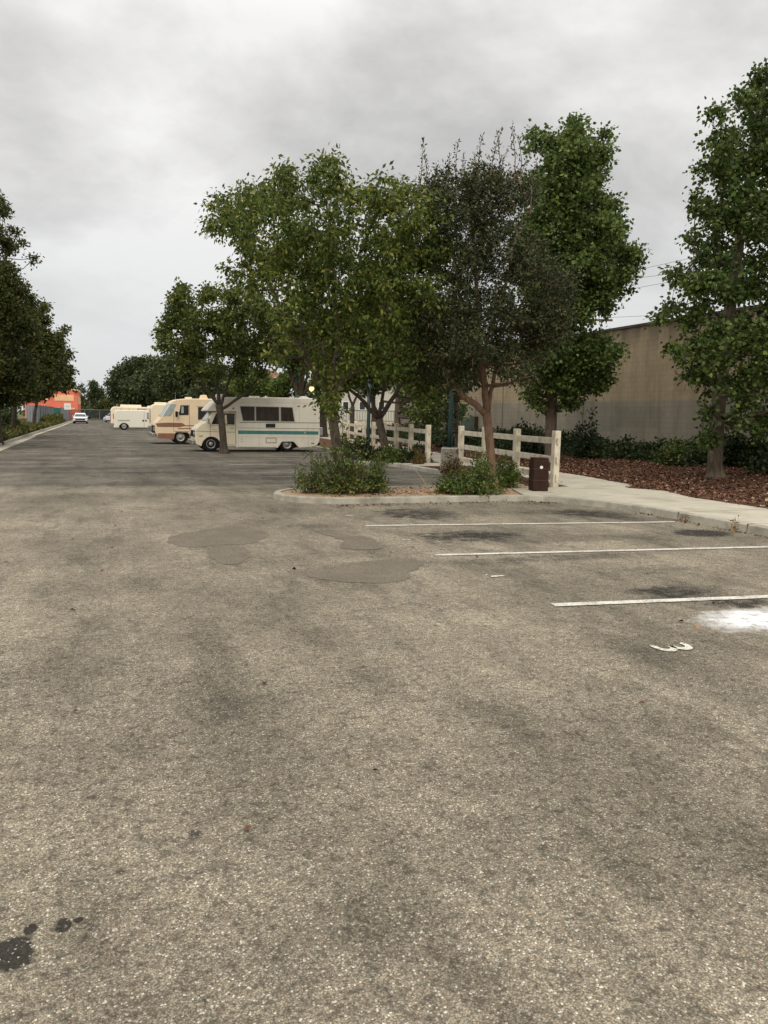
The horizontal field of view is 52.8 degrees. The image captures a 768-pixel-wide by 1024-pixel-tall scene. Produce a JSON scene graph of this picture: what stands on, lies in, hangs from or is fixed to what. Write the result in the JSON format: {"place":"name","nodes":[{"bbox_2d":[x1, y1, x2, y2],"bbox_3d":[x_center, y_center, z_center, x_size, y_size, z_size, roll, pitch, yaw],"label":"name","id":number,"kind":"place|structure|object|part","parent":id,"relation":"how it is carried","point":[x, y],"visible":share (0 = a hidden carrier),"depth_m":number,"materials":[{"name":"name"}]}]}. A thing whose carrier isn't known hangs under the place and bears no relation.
{"place":"outdoors","nodes":[
{"label":"outdoors","id":0,"kind":"place"},
{"bbox_2d":[25,389,80,419],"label":"coral building","id":1,"kind":"structure","parent":0,"point":[61,399],"depth_m":137.51,"materials":[{"name":"paint"}]},
{"bbox_2d":[17,411,98,435],"bbox_3d":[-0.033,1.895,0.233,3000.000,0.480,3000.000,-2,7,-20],"label":"ground","id":2,"kind":"structure","parent":0,"point":[20,416],"depth_m":189.08,"materials":[{"name":"brown soil"}]},
{"bbox_2d":[0,420,72,445],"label":"kerb","id":3,"kind":"structure","parent":2,"relation":"on","point":[21,437],"depth_m":49.61,"materials":[{"name":"concrete"}]},
{"bbox_2d":[26,405,68,422],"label":"metal fence","id":4,"kind":"object","parent":2,"relation":"on","point":[43,410],"visible":0.38,"depth_m":79.67,"materials":[{"name":"metal"}]},
{"bbox_2d":[64,403,70,420],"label":"sign board","id":5,"kind":"object","parent":2,"relation":"on","point":[67,406],"visible":0.89,"depth_m":121.03,"materials":[{"name":"metal"}]},
{"bbox_2d":[3,401,135,415],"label":"woodland","id":6,"kind":"object","parent":2,"relation":"on","point":[21,411],"depth_m":218.07,"materials":[{"name":"green plant"}]},
{"bbox_2d":[78,381,91,407],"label":"tree","id":7,"kind":"object","parent":2,"relation":"on","point":[84,402],"visible":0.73,"depth_m":187.28,"materials":[{"name":"green plant"}]},
{"bbox_2d":[81,401,98,418],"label":"tree","id":8,"kind":"object","parent":2,"relation":"on","point":[88,407],"visible":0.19,"depth_m":172.22,"materials":[{"name":"green plant"}]},
{"bbox_2d":[84,378,108,417],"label":"tree","id":9,"kind":"object","parent":2,"relation":"on","point":[95,392],"visible":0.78,"depth_m":196.52,"materials":[{"name":"green plant"}]},
{"bbox_2d":[90,397,118,418],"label":"tree","id":10,"kind":"object","parent":2,"relation":"on","point":[105,405],"visible":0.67,"depth_m":166.77,"materials":[{"name":"green plant"}]},
{"bbox_2d":[101,353,158,406],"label":"background tree","id":11,"kind":"object","parent":2,"relation":"on","point":[119,392],"visible":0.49,"depth_m":113.30,"materials":[{"name":"green plant"}]},
{"bbox_2d":[127,351,229,405],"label":"background tree","id":12,"kind":"object","parent":2,"relation":"on","point":[159,383],"visible":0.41,"depth_m":87.08,"materials":[{"name":"green plant"}]},
{"bbox_2d":[182,373,235,398],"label":"background tree","id":13,"kind":"object","parent":2,"relation":"on","point":[196,391],"visible":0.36,"depth_m":67.47,"materials":[{"name":"green plant"}]},
{"bbox_2d":[221,365,276,396],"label":"background tree","id":14,"kind":"object","parent":2,"relation":"on","point":[237,387],"visible":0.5,"depth_m":59.92,"materials":[{"name":"green plant"}]},
{"bbox_2d":[266,367,310,397],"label":"background tree","id":15,"kind":"object","parent":2,"relation":"on","point":[282,385],"visible":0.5,"depth_m":56.50,"materials":[{"name":"green plant"}]},
{"bbox_2d":[305,374,343,436],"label":"background tree","id":16,"kind":"object","parent":2,"relation":"on","point":[323,424],"visible":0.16,"depth_m":55.37,"materials":[{"name":"green plant"}]},
{"bbox_2d":[401,304,767,445],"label":"block building","id":17,"kind":"structure","parent":2,"relation":"on","point":[647,398],"depth_m":31.07,"materials":[{"name":"beige concrete"}]},
{"bbox_2d":[461,417,476,431],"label":"utility cabinet","id":18,"kind":"object","parent":17,"relation":"attached to","point":[468,424],"visible":0.29,"depth_m":44.32,"materials":[{"name":"metal"}]},
{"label":"door","id":19,"kind":"part","parent":18,"relation":"part of","materials":[{"name":"metal"}]},
{"bbox_2d":[472,396,477,430],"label":"meter box","id":20,"kind":"object","parent":17,"relation":"attached to","point":[475,421],"visible":0.62,"depth_m":44.19,"materials":[{"name":"grey metal"}]},
{"bbox_2d":[580,286,612,331],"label":"utility pole","id":21,"kind":"object","parent":2,"relation":"on","point":[611,319],"visible":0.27,"depth_m":70.28,"materials":[{"name":"brown wood"}]},
{"bbox_2d":[261,370,278,396],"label":"house","id":22,"kind":"structure","parent":0,"point":[274,375],"depth_m":97.12,"materials":[{"name":"paint"}]},
{"bbox_2d":[0,420,767,1023],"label":"asphalt road","id":23,"kind":"structure","parent":0,"point":[542,816],"depth_m":3.79,"materials":[{"name":"grey asphalt"}]},
{"bbox_2d":[73,413,87,423],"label":"parked car","id":24,"kind":"object","parent":23,"relation":"on","point":[80,417],"visible":0.98,"depth_m":104.53,"materials":[{"name":"white paint"}]},
{"bbox_2d":[69,409,109,420],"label":"chain link fence","id":25,"kind":"object","parent":23,"relation":"on","point":[87,412],"visible":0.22,"depth_m":133.23,"materials":[{"name":"metal"}]},
{"bbox_2d":[103,413,110,421],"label":"parked car","id":26,"kind":"object","parent":23,"relation":"on","point":[106,418],"visible":0.29,"depth_m":122.86,"materials":[{"name":"white paint"}]},
{"bbox_2d":[109,405,149,423],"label":"motorhome","id":27,"kind":"object","parent":23,"relation":"on","point":[126,407],"visible":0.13,"depth_m":77.90,"materials":[{"name":"beige paint"}]},
{"bbox_2d":[112,409,148,429],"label":"cargo van","id":28,"kind":"object","parent":23,"relation":"on","point":[126,419],"visible":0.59,"depth_m":71.66,"materials":[{"name":"white paint"}]},
{"bbox_2d":[148,402,166,427],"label":"motorhome","id":29,"kind":"object","parent":23,"relation":"on","point":[155,409],"visible":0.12,"depth_m":63.50,"materials":[{"name":"beige paint"}]},
{"bbox_2d":[149,392,215,443],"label":"motorhome","id":30,"kind":"object","parent":23,"relation":"on","point":[176,420],"visible":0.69,"depth_m":41.26,"materials":[{"name":"beige paint"}]},
{"bbox_2d":[163,404,175,415],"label":"quarter window","id":31,"kind":"structure","parent":30,"relation":"in","point":[169,411],"depth_m":40.97,"materials":[{"name":"clear glass"}]},
{"bbox_2d":[179,405,188,414],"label":"driver window","id":32,"kind":"structure","parent":30,"relation":"in","point":[186,407],"depth_m":41.24,"materials":[{"name":"black glass"}]},
{"bbox_2d":[198,407,215,419],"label":"side window","id":33,"kind":"structure","parent":30,"relation":"in","point":[201,414],"depth_m":41.55,"materials":[{"name":"black glass"}]},
{"bbox_2d":[167,526,268,546],"bbox_3d":[-2.199,0.326,10.514,1.263,0.001,1.919,2,7,11],"label":"asphalt patch","id":34,"kind":"object","parent":23,"relation":"on","point":[228,535],"visible":1,"depth_m":10.42,"materials":[{"name":"grey asphalt"}]},
{"bbox_2d":[149,277,290,453],"bbox_3d":[-6.633,-6.088,32.137,5.986,7.384,5.947,-2,7,-20],"label":"parking lot tree","id":35,"kind":"object","parent":23,"relation":"on","point":[182,315],"visible":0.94,"depth_m":30.97,"materials":[{"name":"green plant"}]},
{"bbox_2d":[207,545,249,563],"bbox_3d":[-1.838,0.495,9.185,0.543,0.001,1.322,-2,7,-20],"label":"asphalt patch","id":36,"kind":"object","parent":23,"relation":"on","point":[226,554],"visible":1,"depth_m":9.15,"materials":[{"name":"grey asphalt"}]},
{"bbox_2d":[229,464,260,464],"bbox_3d":[-3.021,-1.579,25.829,4.224,0.001,0.100,-1,7,-14],"label":"stall line","id":37,"kind":"object","parent":23,"relation":"on","point":[244,464],"visible":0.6,"depth_m":25.47,"materials":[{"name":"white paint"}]},
{"bbox_2d":[188,393,322,451],"bbox_3d":[-5.799,-4.096,35.140,5.872,2.638,2.290,-2,7,-20],"label":"camper van","id":38,"kind":"object","parent":23,"relation":"on","point":[286,424],"visible":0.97,"depth_m":34.38,"materials":[{"name":"beige paint"}]},
{"bbox_3d":[-7.284,-4.064,33.764,0.472,0.472,0.036,-2,7,-20],"label":"cab window","id":39,"kind":"part","parent":38,"relation":"part of","materials":[{"name":"black glass"}]},
{"bbox_3d":[-6.797,-4.078,33.943,0.491,0.489,0.036,-2,7,-20],"label":"cab window","id":40,"kind":"part","parent":38,"relation":"part of","materials":[{"name":"black glass"}]},
{"bbox_3d":[-5.169,-4.353,34.376,2.494,0.666,0.046,-2,7,-20],"label":"coach window","id":41,"kind":"part","parent":38,"relation":"part of","materials":[{"name":"glass"}]},
{"bbox_2d":[266,456,295,456],"bbox_3d":[-4.779,-2.195,30.576,4.224,0.001,0.100,-1,7,-14],"label":"stall line","id":42,"kind":"object","parent":23,"relation":"on","point":[280,456],"visible":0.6,"depth_m":30.75,"materials":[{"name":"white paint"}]},
{"bbox_2d":[316,529,382,549],"bbox_3d":[-0.482,0.356,10.501,0.647,0.001,1.848,-2,7,-20],"label":"asphalt patch","id":43,"kind":"object","parent":23,"relation":"on","point":[358,542],"visible":1,"depth_m":10.24,"materials":[{"name":"grey asphalt"}]},
{"bbox_2d":[320,375,395,419],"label":"house","id":44,"kind":"structure","parent":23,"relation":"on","point":[358,405],"depth_m":85.73,"materials":[{"name":"white paint"}]},
{"bbox_2d":[342,401,348,409],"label":"window","id":45,"kind":"structure","parent":44,"relation":"in","point":[344,403],"depth_m":84.95,"materials":[{"name":"grey glass"}]},
{"bbox_2d":[359,401,365,409],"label":"window","id":46,"kind":"structure","parent":44,"relation":"in","point":[361,407],"depth_m":85.60,"materials":[{"name":"grey glass"}]},
{"bbox_2d":[327,410,394,433],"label":"boundary wall","id":47,"kind":"structure","parent":23,"relation":"on","point":[388,421],"depth_m":69.05,"materials":[{"name":"paint"}]},
{"bbox_2d":[307,558,423,582],"bbox_3d":[-0.172,0.616,8.444,1.077,0.001,1.501,3,7,13],"label":"asphalt patch","id":48,"kind":"object","parent":23,"relation":"on","point":[387,570],"visible":1,"depth_m":8.27,"materials":[{"name":"grey asphalt"}]},
{"bbox_2d":[317,438,435,462],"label":"planting strip","id":49,"kind":"object","parent":23,"relation":"on","point":[327,442],"visible":0.07,"depth_m":43.01,"materials":[{"name":"brown soil"}]},
{"bbox_2d":[271,324,326,397],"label":"background tree","id":50,"kind":"object","parent":49,"relation":"on","point":[301,388],"visible":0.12,"depth_m":50.79,"materials":[{"name":"green plant"}]},
{"bbox_2d":[295,346,313,397],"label":"lamp post","id":51,"kind":"object","parent":49,"relation":"on","point":[311,389],"visible":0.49,"depth_m":51.22,"materials":[{"name":"metal"}]},
{"bbox_2d":[328,433,361,455],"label":"planter bush","id":52,"kind":"object","parent":49,"relation":"on","point":[346,445],"visible":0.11,"depth_m":29.84,"materials":[{"name":"green plant"}]},
{"bbox_2d":[345,437,383,460],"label":"planter bush","id":53,"kind":"object","parent":49,"relation":"on","point":[361,448],"visible":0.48,"depth_m":27.22,"materials":[{"name":"green plant"}]},
{"bbox_2d":[366,374,370,445],"bbox_3d":[-0.695,-5.634,35.580,0.395,5.520,0.395,-2,7,-20],"label":"lamp post","id":54,"kind":"object","parent":49,"relation":"on","point":[368,421],"visible":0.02,"depth_m":35.68,"materials":[{"name":"green metal"}]},
{"bbox_2d":[340,420,430,462],"bbox_3d":[-0.484,-3.480,35.757,0.189,1.352,19.840,0,7,-12],"label":"rail fence","id":55,"kind":"object","parent":49,"relation":"on","point":[410,440],"visible":0.59,"depth_m":30.93,"materials":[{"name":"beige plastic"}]},
{"bbox_2d":[311,294,466,448],"bbox_3d":[0.156,-5.044,28.094,6.491,6.428,6.397,2,7,11],"label":"camphor tree","id":56,"kind":"object","parent":49,"relation":"on","point":[426,394],"visible":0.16,"depth_m":27.58,"materials":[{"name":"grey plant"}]},
{"bbox_2d":[375,442,407,463],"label":"planter bush","id":57,"kind":"object","parent":49,"relation":"on","point":[391,454],"visible":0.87,"depth_m":25.97,"materials":[{"name":"green plant"}]},
{"bbox_2d":[394,441,432,462],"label":"planter bush","id":58,"kind":"object","parent":49,"relation":"on","point":[410,453],"visible":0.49,"depth_m":26.34,"materials":[{"name":"green plant"}]},
{"bbox_2d":[308,446,469,475],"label":"kerb","id":59,"kind":"structure","parent":23,"relation":"on","point":[419,468],"depth_m":24.89,"materials":[{"name":"concrete"}]},
{"bbox_2d":[273,484,523,503],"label":"kerb","id":60,"kind":"structure","parent":23,"relation":"on","point":[278,495],"depth_m":15.02,"materials":[{"name":"concrete"}]},
{"bbox_2d":[281,485,527,496],"bbox_3d":[0.797,-0.328,16.278,6.076,0.200,2.235,-2,7,-20],"label":"planting bed","id":61,"kind":"object","parent":23,"relation":"on","point":[403,492],"visible":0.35,"depth_m":15.79,"materials":[{"name":"soil"}]},
{"bbox_2d":[290,446,333,493],"bbox_3d":[-1.513,-0.830,15.501,1.006,0.989,0.850,-2,7,-20],"label":"island shrub","id":62,"kind":"object","parent":61,"relation":"on","point":[304,483],"visible":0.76,"depth_m":15.43,"materials":[{"name":"green plant"}]},
{"bbox_2d":[193,142,464,488],"bbox_3d":[-1.095,-4.188,16.287,5.592,7.516,5.556,-2,7,-20],"label":"camphor tree","id":63,"kind":"object","parent":61,"relation":"on","point":[377,280],"visible":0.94,"depth_m":14.84,"materials":[{"name":"green plant"}]},
{"bbox_2d":[307,419,380,495],"bbox_3d":[-0.793,-1.085,15.485,1.603,1.532,1.206,-2,7,-20],"label":"island shrub","id":64,"kind":"object","parent":61,"relation":"on","point":[348,480],"visible":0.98,"depth_m":15.31,"materials":[{"name":"green plant"}]},
{"bbox_2d":[361,448,393,493],"bbox_3d":[-0.206,-0.869,15.803,0.763,1.021,0.844,-5,9,-39],"label":"island shrub","id":65,"kind":"object","parent":61,"relation":"on","point":[380,481],"visible":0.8,"depth_m":15.70,"materials":[{"name":"green plant"}]},
{"bbox_2d":[328,460,561,496],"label":"island leaf litter","id":66,"kind":"object","parent":61,"relation":"on","point":[421,488],"visible":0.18,"depth_m":16.13,"materials":[{"name":"brown plant"}]},
{"bbox_2d":[431,469,467,494],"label":"island shrub","id":67,"kind":"object","parent":61,"relation":"on","point":[445,487],"visible":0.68,"depth_m":15.87,"materials":[{"name":"green plant"}]},
{"bbox_2d":[446,450,506,499],"bbox_3d":[1.894,-0.793,15.844,1.237,0.994,1.266,2,7,10],"label":"island shrub","id":68,"kind":"object","parent":61,"relation":"on","point":[479,480],"visible":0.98,"depth_m":15.62,"materials":[{"name":"green plant"}]},
{"bbox_2d":[400,123,588,488],"bbox_3d":[2.256,-4.154,16.596,4.374,7.505,4.382,-2,7,-20],"label":"purple leaf tree","id":69,"kind":"object","parent":61,"relation":"on","point":[538,324],"visible":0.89,"depth_m":15.54,"materials":[{"name":"green plant"}]},
{"bbox_2d":[486,453,523,488],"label":"island shrub","id":70,"kind":"object","parent":61,"relation":"on","point":[509,475],"visible":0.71,"depth_m":17.50,"materials":[{"name":"green plant"}]},
{"bbox_2d":[437,449,465,477],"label":"climbing weed","id":71,"kind":"object","parent":23,"relation":"on","point":[448,466],"visible":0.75,"depth_m":20.26,"materials":[{"name":"plant"}]},
{"bbox_2d":[421,466,561,486],"bbox_3d":[3.143,-0.919,21.349,1.750,0.215,7.300,-2,7,-20],"label":"planting strip","id":72,"kind":"object","parent":23,"relation":"on","point":[525,483],"visible":0.18,"depth_m":20.14,"materials":[{"name":"brown soil"}]},
{"bbox_2d":[440,272,458,473],"bbox_3d":[1.903,-3.857,21.687,0.517,5.560,0.517,-2,7,-20],"label":"lamp post","id":73,"kind":"object","parent":72,"relation":"on","point":[448,447],"visible":0.38,"depth_m":21.78,"materials":[{"name":"metal"}]},
{"bbox_2d":[458,426,560,486],"bbox_3d":[3.183,-1.616,21.137,0.193,1.352,7.513,0,7,-12],"label":"rail fence","id":74,"kind":"object","parent":72,"relation":"on","point":[517,438],"visible":0.63,"depth_m":19.89,"materials":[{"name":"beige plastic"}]},
{"bbox_2d":[366,521,675,525],"bbox_3d":[2.284,0.183,12.273,5.224,0.001,0.100,0,7,-12],"label":"stall line","id":75,"kind":"object","parent":23,"relation":"on","point":[517,523],"visible":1,"depth_m":12.26,"materials":[{"name":"white paint"}]},
{"bbox_2d":[435,546,767,555],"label":"stall line","id":76,"kind":"object","parent":23,"relation":"on","point":[601,550],"visible":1,"depth_m":9.84,"materials":[{"name":"white paint"}]},
{"bbox_2d":[524,494,767,535],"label":"kerb","id":77,"kind":"structure","parent":23,"relation":"on","point":[762,530],"depth_m":13.68,"materials":[{"name":"concrete"}]},
{"bbox_2d":[551,595,767,605],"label":"stall line","id":78,"kind":"object","parent":23,"relation":"on","point":[658,600],"visible":1,"depth_m":7.15,"materials":[{"name":"white paint"}]},
{"bbox_2d":[650,642,692,650],"bbox_3d":[2.127,0.991,5.687,0.309,0.001,0.176,-2,7,-20],"label":"stall number","id":79,"kind":"object","parent":23,"relation":"on","point":[676,648],"visible":1,"depth_m":5.67,"materials":[{"name":"white paint"}]},
{"bbox_2d":[724,515,739,532],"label":"kerb weed","id":80,"kind":"object","parent":23,"relation":"on","point":[734,529],"visible":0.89,"depth_m":11.71,"materials":[{"name":"plant"}]},
{"bbox_2d":[0,421,767,828],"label":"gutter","id":81,"kind":"object","parent":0,"point":[476,556],"depth_m":14.50,"materials":[{"name":"grey concrete"}]},
{"bbox_2d":[0,0,767,410],"label":"sky","id":82,"kind":"structure","parent":0,"point":[118,117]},
{"bbox_2d":[320,435,767,525],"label":"pavement","id":83,"kind":"structure","parent":0,"point":[577,486],"depth_m":15.69,"materials":[{"name":"concrete"}]},
{"bbox_2d":[337,359,359,438],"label":"slim tree","id":84,"kind":"object","parent":83,"relation":"on","point":[352,408],"visible":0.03,"depth_m":46.53,"materials":[{"name":"brown plant"}]},
{"bbox_2d":[354,374,397,443],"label":"slim tree","id":85,"kind":"object","parent":83,"relation":"on","point":[376,389],"visible":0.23,"depth_m":40.80,"materials":[{"name":"green plant"}]},
{"bbox_2d":[410,448,426,463],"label":"dry weed","id":86,"kind":"object","parent":83,"relation":"on","point":[417,460],"visible":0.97,"depth_m":25.28,"materials":[{"name":"plant"}]},
{"bbox_2d":[390,377,474,447],"bbox_3d":[2.225,-5.123,36.760,4.200,4.459,4.234,-2,7,-20],"label":"slim tree","id":87,"kind":"object","parent":83,"relation":"on","point":[413,413],"visible":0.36,"depth_m":36.23,"materials":[{"name":"green plant"}]},
{"bbox_2d":[528,457,548,490],"bbox_3d":[3.320,-0.815,16.617,0.348,0.710,0.350,0,7,-6],"label":"litter bin","id":88,"kind":"object","parent":83,"relation":"on","point":[538,473],"visible":1,"depth_m":16.46,"materials":[{"name":"brown metal"}]},
{"bbox_2d":[655,500,762,523],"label":"pavement joints","id":89,"kind":"object","parent":83,"relation":"on","point":[725,510],"visible":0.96,"depth_m":13.61,"materials":[{"name":"grey concrete"}]},
{"bbox_2d":[328,434,767,508],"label":"mulch bed","id":90,"kind":"object","parent":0,"point":[697,483],"visible":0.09,"depth_m":19.52,"materials":[{"name":"brown plant"}]},
{"bbox_2d":[427,351,487,447],"bbox_3d":[3.011,-4.840,32.585,2.916,4.970,3.803,3,7,14],"label":"slim tree","id":91,"kind":"object","parent":90,"relation":"on","point":[456,414],"visible":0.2,"depth_m":32.50,"materials":[{"name":"green plant"}]},
{"bbox_2d":[507,418,543,454],"bbox_3d":[5.531,-2.874,29.923,1.412,1.577,1.396,-2,7,-20],"label":"shrub","id":92,"kind":"object","parent":90,"relation":"on","point":[528,447],"visible":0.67,"depth_m":29.76,"materials":[{"name":"green plant"}]},
{"bbox_2d":[343,422,767,475],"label":"ivy ground cover","id":93,"kind":"object","parent":90,"relation":"on","point":[627,448],"visible":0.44,"depth_m":29.19,"materials":[{"name":"green plant"}]},
{"bbox_2d":[512,108,652,460],"bbox_3d":[6.648,-7.675,26.488,4.780,11.977,5.257,2,7,9],"label":"sweetgum tree","id":94,"kind":"object","parent":90,"relation":"on","point":[585,218],"visible":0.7,"depth_m":25.12,"materials":[{"name":"green plant"}]},
{"bbox_2d":[564,406,607,458],"bbox_3d":[7.334,-2.813,27.841,1.402,1.966,1.358,-5,9,-41],"label":"shrub","id":95,"kind":"object","parent":90,"relation":"on","point":[586,443],"visible":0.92,"depth_m":27.72,"materials":[{"name":"green plant"}]},
{"bbox_2d":[652,435,697,466],"bbox_3d":[9.216,-1.884,24.469,1.455,1.104,1.278,3,7,16],"label":"shrub","id":96,"kind":"object","parent":90,"relation":"on","point":[670,453],"visible":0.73,"depth_m":24.36,"materials":[{"name":"green plant"}]},
{"bbox_2d":[643,57,767,479],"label":"sweetgum tree","id":97,"kind":"object","parent":90,"relation":"on","point":[726,340],"visible":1,"depth_m":17.94,"materials":[{"name":"green plant"}]},
{"bbox_2d":[723,427,756,467],"bbox_3d":[10.572,-1.970,23.393,1.437,1.539,1.337,3,7,15],"label":"shrub","id":98,"kind":"object","parent":90,"relation":"on","point":[730,448],"visible":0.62,"depth_m":23.28,"materials":[{"name":"green plant"}]},
{"bbox_2d":[734,427,767,466],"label":"shrub","id":99,"kind":"object","parent":90,"relation":"on","point":[745,457],"visible":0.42,"depth_m":22.81,"materials":[{"name":"green plant"}]},
{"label":"verge","id":100,"kind":"structure","parent":0,"visible":0},
{"bbox_2d":[1,415,9,428],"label":"verge shrub","id":101,"kind":"object","parent":100,"relation":"on","point":[3,420],"visible":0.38,"depth_m":46.05,"materials":[{"name":"green plant"}]},
{"bbox_2d":[0,406,23,425],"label":"verge shrub","id":102,"kind":"object","parent":100,"relation":"on","point":[5,413],"visible":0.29,"depth_m":53.10,"materials":[{"name":"green plant"}]},
{"bbox_2d":[0,190,45,444],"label":"verge tree","id":103,"kind":"object","parent":100,"relation":"on","point":[19,378],"visible":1,"depth_m":33.38,"materials":[{"name":"green plant"}]},
{"bbox_2d":[0,413,64,440],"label":"verge weeds","id":104,"kind":"object","parent":100,"relation":"on","point":[47,421],"visible":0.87,"depth_m":59.92,"materials":[{"name":"green plant"}]},
{"bbox_2d":[11,297,71,428],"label":"verge tree","id":105,"kind":"object","parent":100,"relation":"on","point":[53,370],"visible":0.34,"depth_m":45.72,"materials":[{"name":"green plant"}]},
{"bbox_2d":[32,323,79,424],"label":"verge tree","id":106,"kind":"object","parent":100,"relation":"on","point":[70,385],"visible":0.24,"depth_m":60.38,"materials":[{"name":"green plant"}]}
]}

